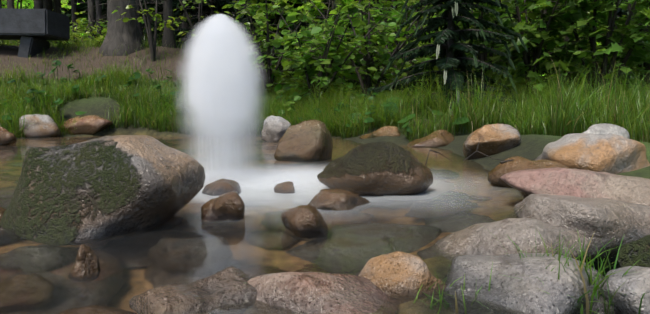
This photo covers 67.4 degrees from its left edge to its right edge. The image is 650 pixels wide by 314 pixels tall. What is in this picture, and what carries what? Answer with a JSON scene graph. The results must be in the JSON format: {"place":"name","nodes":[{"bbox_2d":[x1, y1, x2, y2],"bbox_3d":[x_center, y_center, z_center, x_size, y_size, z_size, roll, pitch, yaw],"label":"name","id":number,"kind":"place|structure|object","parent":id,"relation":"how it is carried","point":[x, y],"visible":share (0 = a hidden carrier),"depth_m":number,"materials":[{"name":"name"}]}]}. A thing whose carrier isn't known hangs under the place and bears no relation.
{"place":"outdoors","nodes":[
{"label":"outdoors","id":0,"kind":"place"},
{"bbox_2d":[0,136,529,313],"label":"pool water","id":1,"kind":"structure","parent":0,"point":[186,244],"depth_m":1.09,"materials":[{"name":"brown liquid"}]},
{"bbox_2d":[0,207,5,220],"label":"ledge rock","id":2,"kind":"object","parent":1,"relation":"in","point":[2,210],"visible":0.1,"depth_m":1.29,"materials":[{"name":"brown stone"}]},
{"bbox_2d":[0,127,16,145],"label":"rock","id":3,"kind":"object","parent":1,"relation":"in","point":[7,138],"visible":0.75,"depth_m":3.75,"materials":[{"name":"brown stone"}]},
{"bbox_2d":[69,244,99,275],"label":"rock","id":4,"kind":"object","parent":1,"relation":"in","point":[86,261],"visible":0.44,"depth_m":0.89,"materials":[{"name":"brown stone"}]},
{"bbox_2d":[0,135,204,241],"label":"rock","id":5,"kind":"object","parent":1,"relation":"in","point":[99,187],"visible":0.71,"depth_m":1.16,"materials":[{"name":"green stone"}]},
{"bbox_2d":[129,266,256,313],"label":"rock","id":6,"kind":"object","parent":1,"relation":"in","point":[229,285],"visible":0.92,"depth_m":0.75,"materials":[{"name":"stone"}]},
{"bbox_2d":[202,179,240,195],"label":"slate rock","id":7,"kind":"object","parent":1,"relation":"in","point":[219,187],"depth_m":1.70,"materials":[{"name":"stone"}]},
{"bbox_2d":[201,191,244,220],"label":"brown rock","id":8,"kind":"object","parent":1,"relation":"in","point":[228,206],"depth_m":1.30,"materials":[{"name":"brown stone"}]},
{"bbox_2d":[261,116,290,141],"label":"rock","id":9,"kind":"object","parent":1,"relation":"in","point":[277,127],"visible":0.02,"depth_m":4.15,"materials":[{"name":"grey stone"}]},
{"bbox_2d":[274,181,294,193],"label":"rock","id":10,"kind":"object","parent":1,"relation":"in","point":[289,188],"depth_m":1.72,"materials":[{"name":"brown stone"}]},
{"bbox_2d":[274,119,332,161],"bbox_3d":[-0.122,-0.061,2.803,0.300,0.309,0.328,3,7,24],"label":"rock","id":11,"kind":"object","parent":1,"relation":"in","point":[311,140],"visible":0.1,"depth_m":2.70,"materials":[{"name":"brown stone"}]},
{"bbox_2d":[281,205,327,237],"bbox_3d":[-0.051,0.174,1.182,0.123,0.127,0.123,3,10,7],"label":"dark rock","id":12,"kind":"object","parent":1,"relation":"in","point":[303,221],"depth_m":1.13,"materials":[{"name":"brown stone"}]},
{"bbox_2d":[317,141,433,195],"bbox_3d":[0.169,0.073,1.809,0.418,0.279,0.389,6,5,-10],"label":"rock","id":13,"kind":"object","parent":1,"relation":"in","point":[384,168],"depth_m":1.65,"materials":[{"name":"brown stone"}]},
{"bbox_2d":[425,136,513,165],"bbox_3d":[0.664,0.036,2.094,0.387,0.202,0.959,0,6,-1],"label":"fallen twig","id":14,"kind":"object","parent":1,"relation":"on","point":[502,162],"depth_m":2.38,"materials":[{"name":"brown wood"}]},
{"bbox_2d":[173,14,453,193],"label":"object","id":15,"kind":"structure","parent":0,"point":[221,60],"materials":[{"name":"white liquid"}]},
{"bbox_2d":[0,29,649,142],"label":"grass field","id":16,"kind":"structure","parent":0,"point":[562,109],"depth_m":4.85,"materials":[{"name":"green plant"}]},
{"bbox_2d":[0,45,649,275],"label":"ground","id":17,"kind":"structure","parent":0,"point":[530,147],"depth_m":5.42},
{"bbox_2d":[7,0,16,41],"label":"spruce tree","id":18,"kind":"object","parent":17,"relation":"on","point":[10,3],"depth_m":14.46,"materials":[{"name":"brown plant"}]},
{"bbox_2d":[1,0,30,8],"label":"bush","id":19,"kind":"object","parent":17,"relation":"on","point":[23,5],"visible":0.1,"depth_m":22.03,"materials":[{"name":"green plant"}]},
{"bbox_2d":[2,0,33,45],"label":"bush","id":20,"kind":"object","parent":17,"relation":"on","point":[15,3],"visible":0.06,"depth_m":19.84,"materials":[{"name":"green plant"}]},
{"bbox_2d":[16,0,33,8],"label":"bush","id":21,"kind":"object","parent":17,"relation":"on","point":[30,5],"visible":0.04,"depth_m":25.40,"materials":[{"name":"green plant"}]},
{"bbox_2d":[0,8,69,57],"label":"bench","id":22,"kind":"object","parent":17,"relation":"on","point":[33,31],"visible":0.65,"depth_m":6.39,"materials":[{"name":"stone"}]},
{"bbox_2d":[34,0,42,8],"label":"spruce tree","id":23,"kind":"object","parent":17,"relation":"on","point":[38,4],"depth_m":12.48,"materials":[{"name":"brown plant"}]},
{"bbox_2d":[18,114,60,137],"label":"rock","id":24,"kind":"object","parent":17,"relation":"on","point":[42,126],"visible":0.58,"depth_m":4.71,"materials":[{"name":"beige stone"}]},
{"bbox_2d":[43,0,54,42],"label":"spruce tree","id":25,"kind":"object","parent":17,"relation":"on","point":[47,4],"depth_m":17.99,"materials":[{"name":"brown plant"}]},
{"bbox_2d":[15,0,84,21],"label":"bush","id":26,"kind":"object","parent":17,"relation":"on","point":[65,2],"visible":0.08,"depth_m":27.12,"materials":[{"name":"green plant"}]},
{"bbox_2d":[54,0,61,41],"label":"spruce tree","id":27,"kind":"object","parent":17,"relation":"on","point":[57,4],"visible":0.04,"depth_m":18.33,"materials":[{"name":"brown plant"}]},
{"bbox_2d":[33,0,106,35],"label":"spruce tree","id":28,"kind":"object","parent":17,"relation":"on","point":[68,4],"visible":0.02,"depth_m":30.60,"materials":[{"name":"green plant"}]},
{"bbox_2d":[71,0,78,43],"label":"spruce tree","id":29,"kind":"object","parent":17,"relation":"on","point":[74,9],"visible":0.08,"depth_m":15.44,"materials":[{"name":"brown plant"}]},
{"bbox_2d":[56,16,103,45],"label":"bush","id":30,"kind":"object","parent":17,"relation":"on","point":[79,21],"visible":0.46,"depth_m":8.54,"materials":[{"name":"green plant"}]},
{"bbox_2d":[61,8,106,39],"bbox_3d":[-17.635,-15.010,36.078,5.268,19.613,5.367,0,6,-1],"label":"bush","id":31,"kind":"object","parent":17,"relation":"on","point":[66,11],"visible":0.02,"depth_m":35.33,"materials":[{"name":"green plant"}]},
{"bbox_2d":[61,115,112,134],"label":"rock","id":32,"kind":"object","parent":17,"relation":"on","point":[91,124],"visible":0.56,"depth_m":4.94,"materials":[{"name":"brown stone"}]},
{"bbox_2d":[74,10,106,46],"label":"bush","id":33,"kind":"object","parent":17,"relation":"on","point":[104,32],"visible":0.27,"depth_m":9.10,"materials":[{"name":"green plant"}]},
{"bbox_2d":[87,0,95,45],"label":"spruce tree","id":34,"kind":"object","parent":17,"relation":"on","point":[90,3],"visible":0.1,"depth_m":9.67,"materials":[{"name":"brown plant"}]},
{"bbox_2d":[95,0,103,42],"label":"spruce tree","id":35,"kind":"object","parent":17,"relation":"on","point":[98,10],"visible":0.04,"depth_m":12.07,"materials":[{"name":"brown plant"}]},
{"bbox_2d":[99,0,144,55],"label":"spruce tree","id":36,"kind":"object","parent":17,"relation":"on","point":[125,35],"visible":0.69,"depth_m":6.72,"materials":[{"name":"brown plant"}]},
{"bbox_2d":[66,0,181,22],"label":"spruce tree","id":37,"kind":"object","parent":17,"relation":"on","point":[83,7],"visible":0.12,"depth_m":21.76,"materials":[{"name":"green plant"}]},
{"bbox_2d":[136,0,143,42],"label":"spruce tree","id":38,"kind":"object","parent":17,"relation":"on","point":[139,25],"visible":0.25,"depth_m":8.13,"materials":[{"name":"brown plant"}]},
{"bbox_2d":[95,1,196,34],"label":"spruce tree","id":39,"kind":"object","parent":17,"relation":"on","point":[105,13],"depth_m":20.80,"materials":[{"name":"green plant"}]},
{"bbox_2d":[111,0,182,61],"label":"sapling","id":40,"kind":"object","parent":17,"relation":"on","point":[152,44],"visible":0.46,"depth_m":6.46,"materials":[{"name":"green plant"}]},
{"bbox_2d":[147,1,154,42],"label":"spruce tree","id":41,"kind":"object","parent":17,"relation":"on","point":[151,20],"depth_m":13.55,"materials":[{"name":"brown plant"}]},
{"bbox_2d":[162,0,176,48],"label":"spruce tree","id":42,"kind":"object","parent":17,"relation":"on","point":[168,38],"depth_m":7.05,"materials":[{"name":"brown plant"}]},
{"bbox_2d":[151,12,200,47],"bbox_3d":[-2.778,-2.341,9.700,1.405,1.004,1.435,5,8,38],"label":"bush","id":43,"kind":"object","parent":17,"relation":"on","point":[160,29],"depth_m":9.51,"materials":[{"name":"green plant"}]},
{"bbox_2d":[141,0,229,45],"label":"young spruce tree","id":44,"kind":"object","parent":17,"relation":"on","point":[149,5],"depth_m":10.02,"materials":[{"name":"green plant"}]},
{"bbox_2d":[181,3,189,48],"bbox_3d":[-2.606,-6.664,8.482,2.188,10.252,1.582,-3,7,-23],"label":"spruce tree","id":45,"kind":"object","parent":17,"relation":"on","point":[184,26],"depth_m":8.91,"materials":[{"name":"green plant"}]},
{"bbox_2d":[161,0,229,44],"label":"bush","id":46,"kind":"object","parent":17,"relation":"on","point":[187,16],"depth_m":6.96,"materials":[{"name":"green plant"}]},
{"bbox_2d":[162,0,266,55],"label":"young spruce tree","id":47,"kind":"object","parent":17,"relation":"on","point":[218,4],"depth_m":8.31,"materials":[{"name":"green plant"}]},
{"bbox_2d":[2,60,468,138],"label":"undergrowth plants","id":48,"kind":"object","parent":17,"relation":"on","point":[366,120],"visible":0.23,"depth_m":5.08,"materials":[{"name":"green plant"}]},
{"bbox_2d":[213,0,323,92],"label":"bush","id":49,"kind":"object","parent":17,"relation":"on","point":[263,22],"visible":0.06,"depth_m":6.12,"materials":[{"name":"green plant"}]},
{"bbox_2d":[236,0,322,80],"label":"bush","id":50,"kind":"object","parent":17,"relation":"on","point":[271,21],"depth_m":7.95,"materials":[{"name":"green plant"}]},
{"bbox_2d":[19,0,542,92],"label":"forest treeline","id":51,"kind":"object","parent":17,"relation":"on","point":[195,22],"depth_m":40.93,"materials":[{"name":"green plant"}]},
{"bbox_2d":[232,0,331,46],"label":"bush","id":52,"kind":"object","parent":17,"relation":"on","point":[235,2],"depth_m":10.36,"materials":[{"name":"green plant"}]},
{"bbox_2d":[238,0,351,56],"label":"bush","id":53,"kind":"object","parent":17,"relation":"on","point":[283,3],"visible":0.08,"depth_m":7.62,"materials":[{"name":"green plant"}]},
{"bbox_2d":[259,0,374,82],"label":"bush","id":54,"kind":"object","parent":17,"relation":"on","point":[305,7],"visible":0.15,"depth_m":7.26,"materials":[{"name":"green plant"}]},
{"bbox_2d":[247,272,387,313],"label":"rock","id":55,"kind":"object","parent":17,"relation":"on","point":[318,293],"visible":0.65,"depth_m":0.76,"materials":[{"name":"pink stone"}]},
{"bbox_2d":[246,0,405,109],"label":"bush","id":56,"kind":"object","parent":17,"relation":"on","point":[311,65],"visible":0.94,"depth_m":5.49,"materials":[{"name":"green plant"}]},
{"bbox_2d":[332,0,341,85],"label":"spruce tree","id":57,"kind":"object","parent":17,"relation":"on","point":[334,6],"visible":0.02,"depth_m":7.72,"materials":[{"name":"brown plant"}]},
{"bbox_2d":[306,9,370,81],"bbox_3d":[0.132,-1.919,9.149,1.521,1.695,1.618,0,6,-1],"label":"bush","id":58,"kind":"object","parent":17,"relation":"on","point":[312,11],"visible":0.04,"depth_m":9.04,"materials":[{"name":"green plant"}]},
{"bbox_2d":[294,0,393,91],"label":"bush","id":59,"kind":"object","parent":17,"relation":"on","point":[350,26],"visible":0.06,"depth_m":9.04,"materials":[{"name":"green plant"}]},
{"bbox_2d":[59,0,649,82],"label":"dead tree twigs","id":60,"kind":"object","parent":17,"relation":"on","point":[162,13],"visible":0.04,"depth_m":7.61,"materials":[{"name":"brown"}]},
{"bbox_2d":[285,0,446,96],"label":"bush","id":61,"kind":"object","parent":17,"relation":"on","point":[377,51],"visible":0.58,"depth_m":6.27,"materials":[{"name":"green plant"}]},
{"bbox_2d":[359,126,400,138],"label":"rock","id":62,"kind":"object","parent":17,"relation":"on","point":[394,131],"visible":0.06,"depth_m":4.24,"materials":[{"name":"brown stone"}]},
{"bbox_2d":[352,10,408,81],"bbox_3d":[0.860,-2.065,9.819,1.602,1.847,1.486,3,7,24],"label":"bush","id":63,"kind":"object","parent":17,"relation":"on","point":[386,76],"visible":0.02,"depth_m":9.69,"materials":[{"name":"green plant"}]},
{"bbox_2d":[330,0,431,93],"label":"bush","id":64,"kind":"object","parent":17,"relation":"on","point":[375,30],"visible":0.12,"depth_m":8.17,"materials":[{"name":"green plant"}]},
{"bbox_2d":[358,4,423,80],"bbox_3d":[2.083,-3.526,12.951,2.565,4.097,3.872,4,7,31],"label":"bush","id":65,"kind":"object","parent":17,"relation":"on","point":[388,74],"visible":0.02,"depth_m":12.61,"materials":[{"name":"green plant"}]},
{"bbox_2d":[345,0,455,81],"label":"bush","id":66,"kind":"object","parent":17,"relation":"on","point":[410,4],"visible":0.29,"depth_m":7.35,"materials":[{"name":"green plant"}]},
{"bbox_2d":[356,251,445,295],"bbox_3d":[0.115,0.239,0.852,0.150,0.149,0.153,-4,7,-32],"label":"rock","id":67,"kind":"object","parent":17,"relation":"on","point":[397,273],"visible":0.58,"depth_m":0.81,"materials":[{"name":"beige stone"}]},
{"bbox_2d":[402,119,435,126],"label":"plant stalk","id":68,"kind":"object","parent":17,"relation":"on","point":[425,121],"visible":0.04,"depth_m":4.49,"materials":[{"name":"green plant"}]},
{"bbox_2d":[371,0,474,77],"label":"bush","id":69,"kind":"object","parent":17,"relation":"on","point":[384,10],"visible":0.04,"depth_m":10.90,"materials":[{"name":"green plant"}]},
{"bbox_2d":[373,0,480,80],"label":"bush","id":70,"kind":"object","parent":17,"relation":"on","point":[378,18],"visible":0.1,"depth_m":7.69,"materials":[{"name":"green plant"}]},
{"bbox_2d":[407,130,453,146],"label":"rock","id":71,"kind":"object","parent":17,"relation":"on","point":[439,138],"depth_m":3.63,"materials":[{"name":"brown stone"}]},
{"bbox_2d":[363,0,527,112],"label":"young spruce tree","id":72,"kind":"object","parent":17,"relation":"on","point":[445,44],"visible":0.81,"depth_m":5.01,"materials":[{"name":"green plant"}]},
{"bbox_2d":[421,0,519,89],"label":"bush","id":73,"kind":"object","parent":17,"relation":"on","point":[475,80],"depth_m":8.22,"materials":[{"name":"green plant"}]},
{"bbox_2d":[424,0,534,83],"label":"bush","id":74,"kind":"object","parent":17,"relation":"on","point":[489,18],"visible":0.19,"depth_m":6.74,"materials":[{"name":"green plant"}]},
{"bbox_2d":[463,124,521,159],"bbox_3d":[0.971,-0.053,2.816,0.336,0.278,0.322,1,6,14],"label":"rock","id":75,"kind":"object","parent":17,"relation":"on","point":[496,138],"visible":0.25,"depth_m":2.72,"materials":[{"name":"brown stone"}]},
{"bbox_2d":[463,10,553,89],"bbox_3d":[3.249,-3.431,8.792,2.099,5.323,2.049,-4,7,-36],"label":"bush","id":76,"kind":"object","parent":17,"relation":"on","point":[539,72],"depth_m":8.62,"materials":[{"name":"green plant"}]},
{"bbox_2d":[434,218,594,259],"bbox_3d":[0.380,0.205,1.035,0.372,0.145,0.208,-7,2,-5],"label":"rock","id":77,"kind":"object","parent":17,"relation":"on","point":[476,239],"visible":0.48,"depth_m":0.99,"materials":[{"name":"grey stone"}]},
{"bbox_2d":[469,9,563,88],"bbox_3d":[3.014,-1.598,7.668,1.365,1.497,1.752,-4,7,-31],"label":"bush","id":78,"kind":"object","parent":17,"relation":"on","point":[508,42],"visible":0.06,"depth_m":7.49,"materials":[{"name":"green plant"}]},
{"bbox_2d":[488,156,570,187],"bbox_3d":[0.793,0.087,1.862,0.291,0.174,0.243,-3,7,-28],"label":"rock","id":79,"kind":"object","parent":17,"relation":"on","point":[499,170],"visible":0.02,"depth_m":1.82,"materials":[{"name":"brown stone"}]},
{"bbox_2d":[445,253,614,313],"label":"rock","id":80,"kind":"object","parent":17,"relation":"on","point":[523,293],"visible":0.71,"depth_m":0.78,"materials":[{"name":"grey stone"}]},
{"bbox_2d":[416,227,644,313],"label":"grass tufts","id":81,"kind":"object","parent":17,"relation":"on","point":[580,268],"visible":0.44,"depth_m":0.78,"materials":[{"name":"green plant"}]},
{"bbox_2d":[461,0,628,95],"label":"bush","id":82,"kind":"object","parent":17,"relation":"on","point":[578,12],"visible":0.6,"depth_m":5.58,"materials":[{"name":"green plant"}]},
{"bbox_2d":[502,0,637,84],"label":"bush","id":83,"kind":"object","parent":17,"relation":"on","point":[566,38],"visible":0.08,"depth_m":7.44,"materials":[{"name":"green plant"}]},
{"bbox_2d":[521,15,619,85],"bbox_3d":[4.185,-1.703,8.057,1.793,1.524,1.544,0,6,-1],"label":"bush","id":84,"kind":"object","parent":17,"relation":"on","point":[583,75],"visible":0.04,"depth_m":7.88,"materials":[{"name":"green plant"}]},
{"bbox_2d":[500,167,649,205],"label":"rock","id":85,"kind":"object","parent":17,"relation":"on","point":[581,183],"visible":0.52,"depth_m":1.37,"materials":[{"name":"pink stone"}]},
{"bbox_2d":[502,0,649,98],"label":"bush","id":86,"kind":"object","parent":17,"relation":"on","point":[633,40],"visible":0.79,"depth_m":5.36,"materials":[{"name":"green plant"}]},
{"bbox_2d":[514,194,649,262],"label":"rock","id":87,"kind":"object","parent":17,"relation":"on","point":[605,221],"visible":0.69,"depth_m":1.12,"materials":[{"name":"grey stone"}]},
{"bbox_2d":[535,133,649,173],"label":"rock","id":88,"kind":"object","parent":17,"relation":"on","point":[613,154],"visible":0.62,"depth_m":1.86,"materials":[{"name":"beige stone"}]},
{"bbox_2d":[545,0,649,87],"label":"bush","id":89,"kind":"object","parent":17,"relation":"on","point":[620,12],"visible":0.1,"depth_m":8.01,"materials":[{"name":"green plant"}]},
{"bbox_2d":[559,0,649,90],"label":"bush","id":90,"kind":"object","parent":17,"relation":"on","point":[629,7],"visible":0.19,"depth_m":6.17,"materials":[{"name":"green plant"}]},
{"bbox_2d":[583,123,629,138],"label":"rock","id":91,"kind":"object","parent":17,"relation":"on","point":[604,128],"visible":0.27,"depth_m":2.38,"materials":[{"name":"grey stone"}]},
{"bbox_2d":[599,266,649,313],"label":"rock","id":92,"kind":"object","parent":17,"relation":"on","point":[638,283],"visible":0.69,"depth_m":0.75,"materials":[{"name":"grey stone"}]},
{"bbox_2d":[617,234,649,267],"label":"rock","id":93,"kind":"object","parent":17,"relation":"on","point":[632,253],"visible":0.6,"depth_m":0.99,"materials":[{"name":"green stone"}]},
{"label":"pebble bed","id":94,"kind":"object","parent":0,"visible":0},
{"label":"submerged rock","id":95,"kind":"object","parent":94,"relation":"on","visible":0},
{"bbox_2d":[308,189,369,210],"bbox_3d":[0.054,0.154,1.499,0.223,0.114,0.152,0,4,-19],"label":"rock","id":96,"kind":"object","parent":95,"relation":"on","point":[334,199],"depth_m":1.45,"materials":[{"name":"brown stone"}]}
]}

